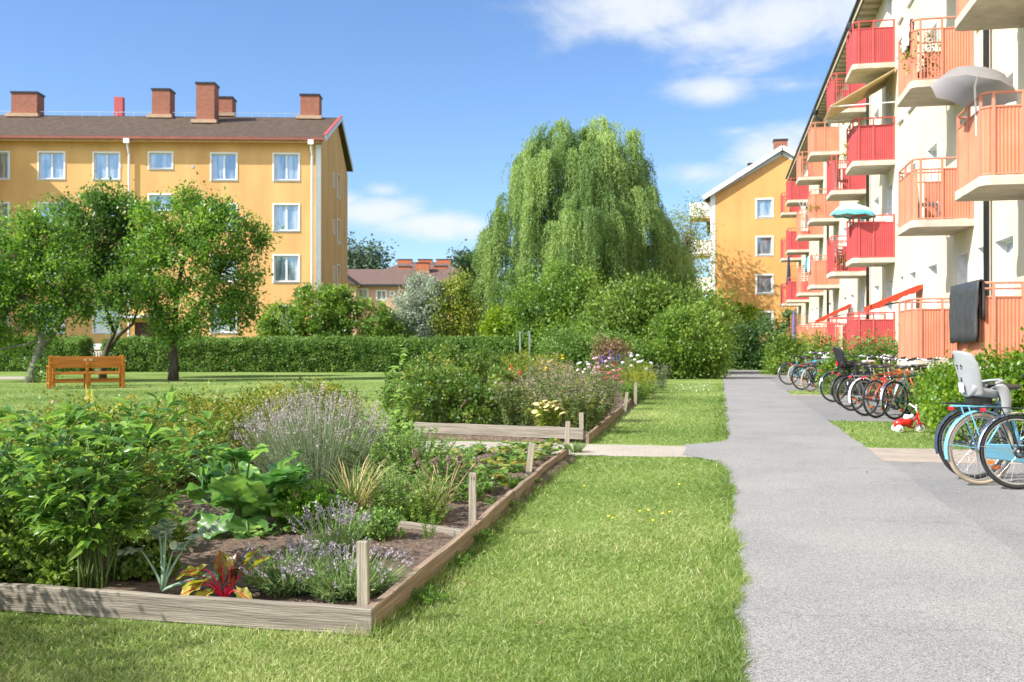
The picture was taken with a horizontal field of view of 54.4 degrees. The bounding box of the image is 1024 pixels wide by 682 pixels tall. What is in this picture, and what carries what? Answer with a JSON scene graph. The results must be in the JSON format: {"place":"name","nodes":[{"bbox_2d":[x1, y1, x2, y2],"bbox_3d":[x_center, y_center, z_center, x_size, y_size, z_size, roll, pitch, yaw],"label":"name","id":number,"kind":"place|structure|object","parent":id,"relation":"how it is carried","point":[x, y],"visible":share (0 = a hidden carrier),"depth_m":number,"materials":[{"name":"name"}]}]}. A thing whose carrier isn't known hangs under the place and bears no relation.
{"place":"outdoors","nodes":[
{"label":"outdoors","id":0,"kind":"place"},
{"bbox_2d":[0,436,77,518],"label":"peony","id":1,"kind":"object","parent":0,"point":[6,483],"visible":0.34,"depth_m":5.56,"materials":[{"name":"green plant"}]},
{"bbox_2d":[3,450,576,605],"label":"soil","id":2,"kind":"structure","parent":0,"point":[414,542],"depth_m":6.45,"materials":[{"name":"soil"}]},
{"bbox_2d":[0,500,109,583],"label":"ground elder","id":3,"kind":"object","parent":2,"relation":"on","point":[18,556],"visible":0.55,"depth_m":5.37,"materials":[{"name":"green plant"}]},
{"bbox_2d":[0,497,118,561],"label":"ground elder","id":4,"kind":"object","parent":2,"relation":"on","point":[30,520],"visible":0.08,"depth_m":5.78,"materials":[{"name":"green plant"}]},
{"bbox_2d":[27,546,99,587],"bbox_3d":[-2.416,1.224,5.333,0.361,0.236,0.345,0,0,35],"label":"ground elder","id":5,"kind":"object","parent":2,"relation":"on","point":[55,570],"visible":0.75,"depth_m":5.25,"materials":[{"name":"green plant"}]},
{"bbox_2d":[0,384,232,588],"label":"peony","id":6,"kind":"object","parent":2,"relation":"on","point":[119,508],"visible":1,"depth_m":5.26,"materials":[{"name":"green plant"}]},
{"bbox_2d":[103,543,183,581],"bbox_3d":[-2.058,1.237,5.538,0.424,0.221,0.405,0,0,12],"label":"ground elder","id":7,"kind":"object","parent":2,"relation":"on","point":[136,565],"visible":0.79,"depth_m":5.47,"materials":[{"name":"green plant"}]},
{"bbox_2d":[104,497,192,551],"bbox_3d":[-2.342,1.170,6.338,0.592,0.348,0.580,0,0,12],"label":"ground elder","id":8,"kind":"object","parent":2,"relation":"on","point":[130,541],"visible":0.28,"depth_m":6.29,"materials":[{"name":"green plant"}]},
{"bbox_2d":[115,518,220,591],"bbox_3d":[-1.828,1.116,5.266,0.628,0.380,0.329,0,0,12],"label":"cabbage","id":9,"kind":"object","parent":2,"relation":"on","point":[159,532],"visible":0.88,"depth_m":5.23,"materials":[{"name":"green plant"}]},
{"bbox_2d":[0,368,382,522],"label":"garden plants","id":10,"kind":"object","parent":2,"relation":"on","point":[231,412],"visible":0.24,"depth_m":9.93,"materials":[{"name":"green plant"}]},
{"bbox_2d":[175,547,273,598],"bbox_3d":[-1.489,1.191,5.029,0.452,0.276,0.345,0,0,29],"label":"chard","id":11,"kind":"object","parent":2,"relation":"on","point":[226,570],"visible":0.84,"depth_m":5.04,"materials":[{"name":"red plant"}]},
{"bbox_2d":[172,443,319,540],"bbox_3d":[-1.870,1.071,7.050,1.026,0.702,1.070,0,0,-18],"label":"rhubarb","id":12,"kind":"object","parent":2,"relation":"on","point":[240,487],"visible":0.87,"depth_m":6.88,"materials":[{"name":"green plant"}]},
{"bbox_2d":[226,397,333,472],"bbox_3d":[-2.145,0.924,9.508,1.114,0.830,1.033,0,0,12],"label":"lavender","id":13,"kind":"object","parent":2,"relation":"on","point":[265,458],"visible":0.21,"depth_m":9.44,"materials":[{"name":"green plant"}]},
{"bbox_2d":[210,527,354,598],"bbox_3d":[-1.188,1.176,5.248,0.665,0.344,0.687,0,0,32],"label":"lavender","id":14,"kind":"object","parent":2,"relation":"on","point":[271,579],"visible":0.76,"depth_m":5.17,"materials":[{"name":"green plant"}]},
{"bbox_2d":[231,379,391,494],"bbox_3d":[-1.728,0.834,8.679,1.378,1.020,1.346,0,0,12],"label":"lavender","id":15,"kind":"object","parent":2,"relation":"on","point":[312,459],"visible":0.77,"depth_m":8.53,"materials":[{"name":"grey plant"}]},
{"bbox_2d":[265,472,365,528],"bbox_3d":[-1.426,1.140,7.124,0.722,0.402,0.665,0,0,12],"label":"parsley","id":16,"kind":"object","parent":2,"relation":"on","point":[319,495],"visible":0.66,"depth_m":7.00,"materials":[{"name":"green plant"}]},
{"bbox_2d":[286,495,371,560],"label":"lavender","id":17,"kind":"object","parent":2,"relation":"on","point":[338,534],"visible":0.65,"depth_m":5.96,"materials":[{"name":"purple plant"}]},
{"bbox_2d":[272,537,416,602],"bbox_3d":[-0.857,1.180,5.138,0.723,0.338,0.739,0,0,12],"label":"lavender","id":18,"kind":"object","parent":2,"relation":"on","point":[340,583],"visible":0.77,"depth_m":5.07,"materials":[{"name":"green plant"}]},
{"bbox_2d":[309,454,398,513],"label":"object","id":19,"kind":"object","parent":2,"relation":"on","point":[360,497],"visible":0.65,"depth_m":7.25,"materials":[{"name":"green plant"}]},
{"bbox_2d":[338,500,405,541],"bbox_3d":[-0.932,1.201,6.673,0.431,0.275,0.440,0,0,44],"label":"oregano","id":20,"kind":"object","parent":2,"relation":"on","point":[381,526],"visible":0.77,"depth_m":6.61,"materials":[{"name":"green plant"}]},
{"bbox_2d":[334,461,450,519],"bbox_3d":[-0.906,1.125,7.476,0.919,0.431,0.881,0,0,12],"label":"tarragon","id":21,"kind":"object","parent":2,"relation":"on","point":[394,492],"visible":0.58,"depth_m":7.44,"materials":[{"name":"green plant"}]},
{"bbox_2d":[333,421,484,495],"bbox_3d":[-0.897,1.023,8.733,1.257,0.643,1.248,0,0,-43],"label":"tarragon","id":22,"kind":"object","parent":2,"relation":"on","point":[407,447],"visible":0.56,"depth_m":8.54,"materials":[{"name":"green plant"}]},
{"bbox_2d":[384,486,453,524],"bbox_3d":[-0.657,1.196,7.226,0.543,0.287,0.548,0,0,12],"label":"savory","id":23,"kind":"object","parent":2,"relation":"on","point":[427,512],"visible":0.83,"depth_m":7.18,"materials":[{"name":"green plant"}]},
{"bbox_2d":[396,520,463,536],"bbox_3d":[-0.739,1.319,7.045,1.003,0.079,0.056,0,0,35],"label":"wooden plank","id":24,"kind":"object","parent":2,"relation":"on","point":[452,532],"visible":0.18,"depth_m":6.89,"materials":[{"name":"brown wood"}]},
{"bbox_2d":[408,448,479,512],"bbox_3d":[-0.496,1.080,7.768,0.597,0.505,0.402,0,0,12],"label":"onion","id":25,"kind":"object","parent":2,"relation":"on","point":[434,461],"visible":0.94,"depth_m":7.66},
{"bbox_2d":[429,467,500,503],"bbox_3d":[-0.442,1.205,8.294,0.607,0.275,0.658,0,0,-29],"label":"columbine","id":26,"kind":"object","parent":2,"relation":"on","point":[459,492],"visible":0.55,"depth_m":8.28,"materials":[{"name":"green plant"}]},
{"bbox_2d":[512,467,542,499],"bbox_3d":[0.146,1.311,9.113,0.050,0.122,1.591,0,0,10],"label":"wooden plank","id":27,"kind":"object","parent":2,"relation":"on","point":[521,487],"visible":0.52,"depth_m":8.97,"materials":[{"name":"brown wood"}]},
{"bbox_2d":[350,409,414,472],"bbox_3d":[-1.262,1.013,9.961,0.639,0.668,0.782,0,0,-28],"label":"mint","id":28,"kind":"object","parent":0,"point":[393,421],"visible":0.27,"depth_m":9.93,"materials":[{"name":"green plant"}]},
{"bbox_2d":[385,344,413,466],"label":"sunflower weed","id":29,"kind":"object","parent":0,"point":[399,399],"visible":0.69,"depth_m":10.15,"materials":[{"name":"green plant"}]},
{"bbox_2d":[347,262,470,339],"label":"row house","id":30,"kind":"structure","parent":0,"point":[376,285],"depth_m":112.69,"materials":[{"name":"beige paint"}]},
{"bbox_2d":[387,259,456,268],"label":"row house","id":31,"kind":"structure","parent":0,"point":[410,262],"depth_m":133.98,"materials":[{"name":"red paint"}]},
{"bbox_2d":[156,437,692,456],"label":"gravel path","id":32,"kind":"structure","parent":0,"point":[629,450],"depth_m":12.66,"materials":[{"name":"gravel"}]},
{"bbox_2d":[0,0,855,333],"label":"sky","id":33,"kind":"structure","parent":0,"point":[434,99],"materials":[{"name":"blue"}]},
{"bbox_2d":[0,366,1022,681],"bbox_3d":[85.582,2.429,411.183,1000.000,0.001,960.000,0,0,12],"label":"lawn","id":34,"kind":"structure","parent":0,"point":[144,380],"depth_m":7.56,"materials":[{"name":"plant"}]},
{"bbox_2d":[0,333,95,371],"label":"hedge","id":35,"kind":"object","parent":34,"relation":"on","point":[81,345],"visible":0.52,"depth_m":48.09,"materials":[{"name":"green plant"}]},
{"bbox_2d":[0,193,108,382],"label":"fruit tree","id":36,"kind":"object","parent":34,"relation":"on","point":[38,258],"visible":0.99,"depth_m":34.22,"materials":[{"name":"green plant"}]},
{"bbox_2d":[46,356,124,388],"bbox_3d":[-12.910,0.939,30.183,2.140,0.985,0.692,0,0,-30],"label":"bench","id":37,"kind":"object","parent":34,"relation":"on","point":[87,365],"visible":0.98,"depth_m":29.96,"materials":[{"name":"brown wood"}]},
{"bbox_2d":[51,355,125,386],"bbox_3d":[-13.479,0.943,31.669,2.140,0.985,0.692,0,0,-30],"label":"bench","id":38,"kind":"object","parent":34,"relation":"on","point":[54,379],"visible":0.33,"depth_m":31.63,"materials":[{"name":"brown wood"}]},
{"bbox_2d":[36,170,163,377],"bbox_3d":[-15.895,-2.564,38.985,5.122,8.042,4.305,0,0,0],"label":"fruit tree","id":39,"kind":"object","parent":34,"relation":"on","point":[102,206],"visible":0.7,"depth_m":38.18,"materials":[{"name":"green plant"}]},
{"bbox_2d":[0,82,353,368],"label":"apartment building","id":40,"kind":"structure","parent":34,"relation":"on","point":[289,174],"depth_m":53.92,"materials":[{"name":"yellow paint"}]},
{"bbox_2d":[37,151,64,179],"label":"window","id":41,"kind":"structure","parent":40,"relation":"in","point":[52,163],"depth_m":53.63,"materials":[{"name":"glass"}]},
{"bbox_2d":[92,151,119,180],"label":"window","id":42,"kind":"structure","parent":40,"relation":"in","point":[106,163],"depth_m":53.72,"materials":[{"name":"glass"}]},
{"bbox_2d":[148,151,172,169],"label":"window","id":43,"kind":"structure","parent":40,"relation":"in","point":[159,160],"depth_m":53.83,"materials":[{"name":"glass"}]},
{"bbox_2d":[210,152,237,180],"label":"window","id":44,"kind":"structure","parent":40,"relation":"in","point":[223,165],"depth_m":53.95,"materials":[{"name":"glass"}]},
{"bbox_2d":[272,153,299,181],"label":"window","id":45,"kind":"structure","parent":40,"relation":"in","point":[285,168],"depth_m":54.07,"materials":[{"name":"glass"}]},
{"bbox_2d":[272,203,299,231],"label":"window","id":46,"kind":"structure","parent":40,"relation":"in","point":[287,215],"depth_m":54.07,"materials":[{"name":"glass"}]},
{"bbox_2d":[272,254,299,282],"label":"window","id":47,"kind":"structure","parent":40,"relation":"in","point":[285,267],"depth_m":54.05,"materials":[{"name":"glass"}]},
{"bbox_2d":[0,583,374,635],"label":"wooden plank","id":48,"kind":"object","parent":34,"relation":"on","point":[148,606],"visible":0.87,"depth_m":4.80,"materials":[{"name":"brown wood"}]},
{"bbox_2d":[104,171,283,380],"bbox_3d":[-11.335,-2.379,36.048,6.033,7.728,3.787,0,0,0],"label":"fruit tree","id":49,"kind":"object","parent":34,"relation":"on","point":[207,218],"visible":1,"depth_m":35.80,"materials":[{"name":"green plant"}]},
{"bbox_2d":[98,334,532,371],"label":"hedge","id":50,"kind":"object","parent":34,"relation":"on","point":[352,353],"visible":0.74,"depth_m":47.28,"materials":[{"name":"green plant"}]},
{"bbox_2d":[250,280,415,364],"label":"shrub","id":51,"kind":"object","parent":34,"relation":"on","point":[337,309],"visible":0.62,"depth_m":51.49,"materials":[{"name":"green plant"}]},
{"bbox_2d":[356,540,369,606],"bbox_3d":[-0.703,1.180,4.709,0.054,0.465,0.044,-1,0,8],"label":"wooden stake","id":52,"kind":"object","parent":34,"relation":"on","point":[363,578],"visible":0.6,"depth_m":4.69,"materials":[{"name":"brown wood"}]},
{"bbox_2d":[348,231,398,268],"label":"tree","id":53,"kind":"object","parent":34,"relation":"on","point":[361,259],"visible":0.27,"depth_m":143.28,"materials":[{"name":"green plant"}]},
{"bbox_2d":[382,267,451,364],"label":"silver willow","id":54,"kind":"object","parent":34,"relation":"on","point":[416,310],"visible":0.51,"depth_m":52.40,"materials":[{"name":"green plant"}]},
{"bbox_2d":[367,524,476,628],"bbox_3d":[-0.457,1.298,5.685,0.046,0.130,2.148,0,0,11],"label":"wooden plank","id":55,"kind":"object","parent":34,"relation":"on","point":[398,591],"visible":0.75,"depth_m":5.40,"materials":[{"name":"brown wood"}]},
{"bbox_2d":[411,585,452,605],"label":"weed","id":56,"kind":"object","parent":34,"relation":"on","point":[428,599],"visible":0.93,"depth_m":5.17,"materials":[{"name":"green plant"}]},
{"bbox_2d":[422,265,485,351],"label":"tree","id":57,"kind":"object","parent":34,"relation":"on","point":[459,305],"visible":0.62,"depth_m":52.49,"materials":[{"name":"green plant"}]},
{"bbox_2d":[375,339,547,430],"bbox_3d":[-0.743,0.694,16.908,2.718,1.491,4.801,0,0,2],"label":"shrub","id":58,"kind":"object","parent":34,"relation":"on","point":[448,391],"visible":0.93,"depth_m":15.23,"materials":[{"name":"green plant"}]},
{"bbox_2d":[469,472,476,524],"bbox_3d":[-0.274,1.167,6.918,0.051,0.502,0.044,0,0,6],"label":"wooden stake","id":59,"kind":"object","parent":34,"relation":"on","point":[472,497],"visible":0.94,"depth_m":6.90,"materials":[{"name":"brown wood"}]},
{"bbox_2d":[449,246,496,334],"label":"tree","id":60,"kind":"object","parent":34,"relation":"on","point":[466,257],"visible":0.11,"depth_m":57.61,"materials":[{"name":"green plant"}]},
{"bbox_2d":[472,490,513,534],"bbox_3d":[-0.130,1.304,7.536,0.047,0.128,1.592,0,0,9],"label":"wooden plank","id":61,"kind":"object","parent":34,"relation":"on","point":[485,518],"visible":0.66,"depth_m":7.40,"materials":[{"name":"brown wood"}]},
{"bbox_2d":[476,301,530,337],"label":"shrub","id":62,"kind":"object","parent":34,"relation":"on","point":[491,324],"visible":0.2,"depth_m":48.23,"materials":[{"name":"green plant"}]},
{"bbox_2d":[485,347,575,408],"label":"shrub","id":63,"kind":"object","parent":34,"relation":"on","point":[518,361],"visible":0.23,"depth_m":21.96,"materials":[{"name":"green plant"}]},
{"bbox_2d":[492,252,617,369],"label":"shrub","id":64,"kind":"object","parent":34,"relation":"on","point":[539,318],"visible":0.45,"depth_m":47.03,"materials":[{"name":"green plant"}]},
{"bbox_2d":[466,114,701,335],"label":"weeping willow","id":65,"kind":"object","parent":34,"relation":"on","point":[588,215],"visible":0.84,"depth_m":55.84,"materials":[{"name":"green plant"}]},
{"bbox_2d":[527,318,655,378],"bbox_3d":[3.046,0.315,38.041,4.875,2.426,2.513,0,0,9],"label":"shrub","id":66,"kind":"object","parent":34,"relation":"on","point":[580,349],"visible":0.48,"depth_m":37.81,"materials":[{"name":"green plant"}]},
{"bbox_2d":[585,330,642,379],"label":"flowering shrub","id":67,"kind":"object","parent":34,"relation":"on","point":[612,347],"visible":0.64,"depth_m":36.37,"materials":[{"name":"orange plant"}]},
{"bbox_2d":[552,263,747,373],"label":"shrub","id":68,"kind":"object","parent":34,"relation":"on","point":[630,315],"visible":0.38,"depth_m":44.35,"materials":[{"name":"green plant"}]},
{"bbox_2d":[631,296,737,378],"bbox_3d":[6.485,-0.110,38.435,4.462,3.336,3.033,0,0,0],"label":"shrub","id":69,"kind":"object","parent":34,"relation":"on","point":[705,357],"visible":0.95,"depth_m":37.95,"materials":[{"name":"green plant"}]},
{"bbox_2d":[661,191,727,286],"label":"thin tree","id":70,"kind":"object","parent":34,"relation":"on","point":[690,239],"visible":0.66,"depth_m":69.04,"materials":[{"name":"green plant"}]},
{"bbox_2d":[725,293,767,340],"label":"tree","id":71,"kind":"object","parent":34,"relation":"on","point":[751,309],"visible":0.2,"depth_m":61.74,"materials":[{"name":"green plant"}]},
{"bbox_2d":[721,311,796,369],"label":"shrub","id":72,"kind":"object","parent":34,"relation":"on","point":[751,348],"visible":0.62,"depth_m":51.37,"materials":[{"name":"green plant"}]},
{"bbox_2d":[759,324,807,374],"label":"shrub","id":73,"kind":"object","parent":34,"relation":"on","point":[791,346],"visible":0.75,"depth_m":42.73,"materials":[{"name":"green plant"}]},
{"bbox_2d":[764,375,829,390],"bbox_3d":[10.336,1.438,35.178,2.500,0.001,13.900,0,0,12],"label":"parking apron","id":74,"kind":"object","parent":34,"relation":"on","point":[777,380],"visible":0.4,"depth_m":33.60,"materials":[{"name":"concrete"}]},
{"bbox_2d":[797,328,843,382],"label":"shrub","id":75,"kind":"object","parent":34,"relation":"on","point":[816,345],"visible":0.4,"depth_m":33.96,"materials":[{"name":"green plant"}]},
{"bbox_2d":[813,349,882,394],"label":"shrub","id":76,"kind":"object","parent":34,"relation":"on","point":[825,387],"visible":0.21,"depth_m":26.19,"materials":[{"name":"green plant"}]},
{"bbox_2d":[817,316,897,388],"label":"shrub","id":77,"kind":"object","parent":34,"relation":"on","point":[887,348],"visible":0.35,"depth_m":26.23,"materials":[{"name":"green plant"}]},
{"bbox_2d":[795,396,923,421],"bbox_3d":[7.447,1.402,21.301,2.500,0.001,8.450,0,0,12],"label":"parking apron","id":78,"kind":"object","parent":34,"relation":"on","point":[826,409],"visible":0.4,"depth_m":20.04,"materials":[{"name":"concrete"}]},
{"bbox_2d":[830,347,894,406],"bbox_3d":[7.583,0.762,21.146,1.795,1.277,0.616,0,-5,-10],"label":"bicycle","id":79,"kind":"object","parent":78,"relation":"on","point":[842,365],"visible":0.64,"depth_m":20.99,"materials":[{"name":"metal"}]},
{"bbox_2d":[835,356,903,410],"bbox_3d":[7.306,0.844,20.078,1.795,1.104,0.616,0,-2,-16],"label":"bicycle","id":80,"kind":"object","parent":78,"relation":"on","point":[841,382],"visible":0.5,"depth_m":19.93,"materials":[{"name":"metal"}]},
{"bbox_2d":[848,357,919,415],"bbox_3d":[7.029,0.843,18.745,1.795,1.104,0.616,0,-6,-23],"label":"bicycle","id":81,"kind":"object","parent":78,"relation":"on","point":[855,383],"visible":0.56,"depth_m":18.55,"materials":[{"name":"metal"}]},
{"bbox_2d":[861,357,916,417],"bbox_3d":[7.014,0.840,18.248,1.760,1.104,0.616,0,-4,-30],"label":"bicycle","id":82,"kind":"object","parent":78,"relation":"on","point":[874,398],"visible":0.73,"depth_m":18.09,"materials":[{"name":"metal"}]},
{"bbox_2d":[879,357,938,419],"bbox_3d":[7.210,0.838,17.802,1.795,1.104,0.616,0,-2,-28],"label":"bicycle","id":83,"kind":"object","parent":78,"relation":"on","point":[887,385],"visible":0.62,"depth_m":17.58,"materials":[{"name":"metal"}]},
{"bbox_2d":[780,0,1023,368],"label":"apartment building","id":84,"kind":"structure","parent":34,"relation":"on","point":[905,266],"depth_m":23.79,"materials":[{"name":"beige paint"}]},
{"bbox_2d":[830,201,875,219],"bbox_3d":[9.773,-3.176,28.515,1.194,1.641,1.194,0,0,-7],"label":"parasol","id":85,"kind":"object","parent":84,"relation":"on","point":[848,211],"visible":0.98,"depth_m":28.18,"materials":[{"name":"teal fabric"}]},
{"bbox_2d":[896,30,940,77],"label":"potted plant","id":86,"kind":"object","parent":84,"relation":"on","point":[909,51],"visible":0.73,"depth_m":19.80,"materials":[{"name":"green plant"}]},
{"bbox_2d":[949,279,984,343],"bbox_3d":[6.928,-0.428,15.206,0.152,0.935,1.715,0,0,12],"label":"cover","id":87,"kind":"object","parent":84,"relation":"hanging from","point":[963,311],"visible":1,"depth_m":14.99,"materials":[{"name":"fabric"}]},
{"bbox_2d":[930,65,1017,129],"bbox_3d":[6.862,-3.246,14.789,1.142,1.711,1.183,0,0,-12],"label":"parasol","id":88,"kind":"object","parent":84,"relation":"on","point":[964,86],"visible":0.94,"depth_m":15.04,"materials":[{"name":"grey fabric"}]},
{"bbox_2d":[1004,239,1013,295],"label":"window","id":89,"kind":"structure","parent":84,"relation":"in","point":[1008,245],"depth_m":17.75,"materials":[{"name":"white paint"}]},
{"bbox_2d":[891,403,925,432],"bbox_3d":[6.040,1.172,15.130,0.483,0.434,0.329,0,0,4],"label":"tricycle","id":90,"kind":"object","parent":34,"relation":"on","point":[899,424],"visible":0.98,"depth_m":15.10,"materials":[{"name":"red plastic"}]},
{"bbox_2d":[866,447,1023,464],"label":"paving strip","id":91,"kind":"object","parent":34,"relation":"on","point":[906,455],"visible":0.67,"depth_m":11.96,"materials":[{"name":"concrete"}]},
{"bbox_2d":[888,462,1023,560],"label":"parking apron","id":92,"kind":"object","parent":34,"relation":"on","point":[995,509],"visible":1,"depth_m":8.77,"materials":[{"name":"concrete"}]},
{"bbox_2d":[934,374,1023,478],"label":"bicycle","id":93,"kind":"object","parent":92,"relation":"on","point":[939,434],"visible":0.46,"depth_m":9.89,"materials":[{"name":"metal"}]},
{"bbox_2d":[944,351,1023,484],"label":"bicycle","id":94,"kind":"object","parent":92,"relation":"on","point":[973,388],"visible":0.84,"depth_m":9.42,"materials":[{"name":"metal"}]},
{"bbox_2d":[976,407,1023,488],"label":"bicycle","id":95,"kind":"object","parent":92,"relation":"on","point":[981,445],"visible":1,"depth_m":9.20,"materials":[{"name":"rubber"}]},
{"bbox_2d":[903,356,1016,428],"bbox_3d":[7.394,0.694,16.232,2.128,1.483,3.133,0,0,12],"label":"shrub","id":96,"kind":"object","parent":34,"relation":"on","point":[920,381],"visible":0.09,"depth_m":16.29,"materials":[{"name":"green plant"}]},
{"bbox_2d":[910,326,1023,443],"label":"shrub","id":97,"kind":"object","parent":34,"relation":"on","point":[1010,369],"visible":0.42,"depth_m":13.42,"materials":[{"name":"green plant"}]},
{"bbox_2d":[398,381,662,441],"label":"soil","id":98,"kind":"structure","parent":0,"point":[493,438],"depth_m":14.02,"materials":[{"name":"soil"}]},
{"bbox_2d":[414,422,583,439],"bbox_3d":[-0.222,1.255,14.021,2.604,0.164,0.051,0,0,24],"label":"wooden plank","id":99,"kind":"object","parent":98,"relation":"on","point":[509,430],"visible":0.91,"depth_m":13.96,"materials":[{"name":"brown wood"}]},
{"bbox_2d":[493,378,547,425],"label":"perennial","id":100,"kind":"object","parent":98,"relation":"on","point":[525,416],"visible":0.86,"depth_m":14.81,"materials":[{"name":"green plant"}]},
{"bbox_2d":[528,400,564,426],"bbox_3d":[0.486,1.101,14.344,0.494,0.515,0.491,0,0,-21],"label":"stonecrop","id":101,"kind":"object","parent":98,"relation":"on","point":[541,412],"visible":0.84,"depth_m":14.26,"materials":[{"name":"yellow plant"}]},
{"bbox_2d":[520,357,584,417],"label":"perennial","id":102,"kind":"object","parent":98,"relation":"on","point":[545,369],"visible":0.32,"depth_m":16.86,"materials":[{"name":"green plant"}]},
{"bbox_2d":[529,364,586,426],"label":"perennial","id":103,"kind":"object","parent":98,"relation":"on","point":[553,388],"visible":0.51,"depth_m":15.50,"materials":[{"name":"green plant"}]},
{"bbox_2d":[555,373,611,430],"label":"perennial","id":104,"kind":"object","parent":98,"relation":"on","point":[573,414],"visible":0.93,"depth_m":14.90,"materials":[{"name":"green plant"}]},
{"bbox_2d":[574,366,621,419],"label":"perennial","id":105,"kind":"object","parent":98,"relation":"on","point":[608,388],"visible":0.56,"depth_m":17.02,"materials":[{"name":"green plant"}]},
{"bbox_2d":[617,362,657,397],"bbox_3d":[3.025,0.943,24.075,1.018,0.882,1.043,0,0,12],"label":"goldenrod","id":106,"kind":"object","parent":98,"relation":"on","point":[634,378],"visible":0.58,"depth_m":24.05,"materials":[{"name":"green plant"}]},
{"bbox_2d":[689,138,796,344],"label":"apartment building","id":107,"kind":"structure","parent":0,"point":[745,206],"depth_m":71.41,"materials":[{"name":"paint"}]},
{"bbox_2d":[755,198,773,218],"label":"window","id":108,"kind":"structure","parent":107,"relation":"in","point":[764,208],"depth_m":71.33,"materials":[{"name":"glass"}]},
{"bbox_2d":[755,236,773,255],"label":"window","id":109,"kind":"structure","parent":107,"relation":"in","point":[764,246],"depth_m":71.31,"materials":[{"name":"white paint"}]},
{"bbox_2d":[755,274,773,293],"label":"window","id":110,"kind":"structure","parent":107,"relation":"in","point":[763,284],"depth_m":71.31,"materials":[{"name":"white paint"}]},
{"bbox_2d":[683,370,1023,681],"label":"path","id":111,"kind":"structure","parent":0,"point":[880,570],"depth_m":6.02,"materials":[{"name":"asphalt"}]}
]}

